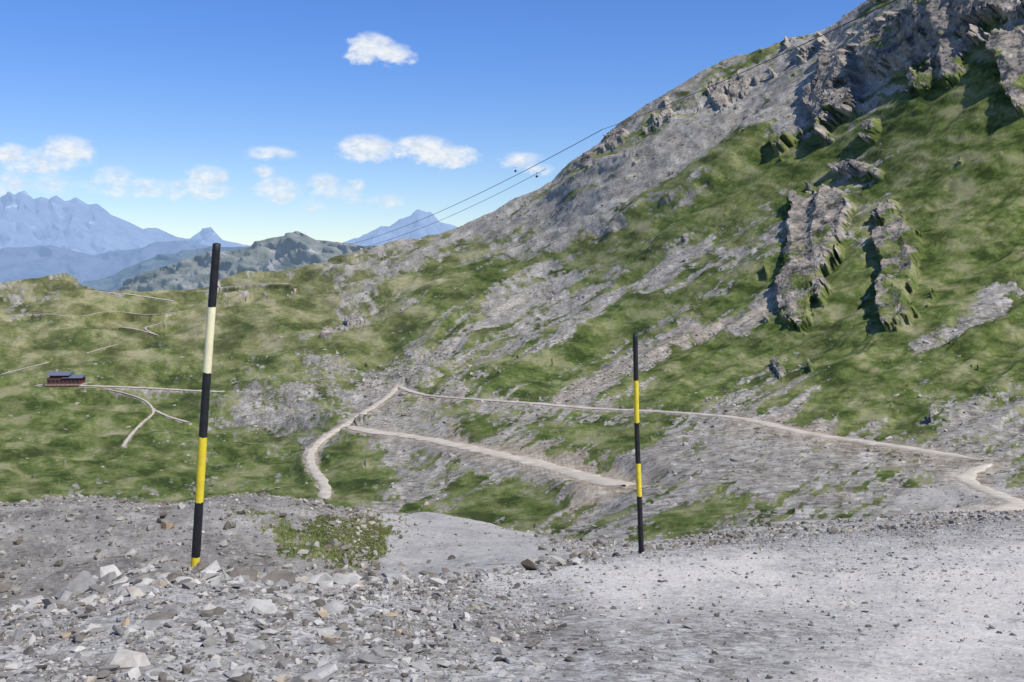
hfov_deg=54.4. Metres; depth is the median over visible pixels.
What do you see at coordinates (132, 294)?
ridge road
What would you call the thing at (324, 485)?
dirt road
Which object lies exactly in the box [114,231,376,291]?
distant hills
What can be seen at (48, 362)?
footpath
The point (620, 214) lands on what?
slope boulders
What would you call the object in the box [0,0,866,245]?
sky
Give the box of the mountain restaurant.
[43,369,87,386]
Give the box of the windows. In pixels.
[48,376,78,382]
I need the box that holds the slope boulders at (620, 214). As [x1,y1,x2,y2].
[0,0,1023,395]
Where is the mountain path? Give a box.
[398,386,983,460]
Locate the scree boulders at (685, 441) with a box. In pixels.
[3,320,1023,540]
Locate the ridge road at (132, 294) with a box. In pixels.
[82,288,174,300]
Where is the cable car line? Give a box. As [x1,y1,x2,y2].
[345,0,895,248]
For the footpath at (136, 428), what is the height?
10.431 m
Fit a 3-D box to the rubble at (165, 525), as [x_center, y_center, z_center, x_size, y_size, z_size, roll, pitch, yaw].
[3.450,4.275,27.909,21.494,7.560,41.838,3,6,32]
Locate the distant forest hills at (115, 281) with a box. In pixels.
[80,246,249,291]
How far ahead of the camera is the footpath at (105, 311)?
855.93 m
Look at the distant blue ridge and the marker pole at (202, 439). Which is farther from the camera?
the distant blue ridge
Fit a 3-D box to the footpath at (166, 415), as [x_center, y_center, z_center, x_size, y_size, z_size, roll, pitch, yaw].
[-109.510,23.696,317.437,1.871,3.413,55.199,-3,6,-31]
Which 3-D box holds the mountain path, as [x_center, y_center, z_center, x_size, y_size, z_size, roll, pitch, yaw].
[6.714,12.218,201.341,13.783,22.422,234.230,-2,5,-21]
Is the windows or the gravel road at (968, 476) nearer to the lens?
the gravel road at (968, 476)
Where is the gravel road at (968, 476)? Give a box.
[955,463,1023,511]
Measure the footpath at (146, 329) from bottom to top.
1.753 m
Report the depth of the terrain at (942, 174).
213.75 m
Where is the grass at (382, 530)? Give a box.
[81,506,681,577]
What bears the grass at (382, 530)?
on the terrain at (942, 174)
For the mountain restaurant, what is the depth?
431.59 m
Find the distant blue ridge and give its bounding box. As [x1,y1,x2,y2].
[0,240,208,282]
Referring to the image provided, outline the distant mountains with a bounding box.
[0,191,457,254]
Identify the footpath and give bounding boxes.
[2,344,116,373]
[5,310,188,315]
[104,388,154,446]
[125,323,160,334]
[154,409,190,422]
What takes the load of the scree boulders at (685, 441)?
on the terrain at (942, 174)
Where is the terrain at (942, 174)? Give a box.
[0,0,1023,681]
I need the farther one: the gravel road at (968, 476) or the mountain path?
the mountain path
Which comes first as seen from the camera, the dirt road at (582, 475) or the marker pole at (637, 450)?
the marker pole at (637, 450)
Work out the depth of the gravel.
5.77 m
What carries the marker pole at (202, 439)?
on the terrain at (942, 174)
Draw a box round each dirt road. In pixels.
[305,386,397,499]
[346,426,635,485]
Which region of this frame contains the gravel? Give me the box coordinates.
[0,520,1023,681]
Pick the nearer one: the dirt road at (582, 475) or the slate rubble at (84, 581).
the slate rubble at (84, 581)
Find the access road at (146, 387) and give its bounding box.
[37,384,243,391]
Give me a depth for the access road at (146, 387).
419.11 m
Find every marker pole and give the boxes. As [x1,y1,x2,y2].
[191,243,220,566]
[633,334,643,553]
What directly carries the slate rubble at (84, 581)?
on the terrain at (942, 174)
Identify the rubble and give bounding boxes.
[0,491,1023,606]
[16,551,606,681]

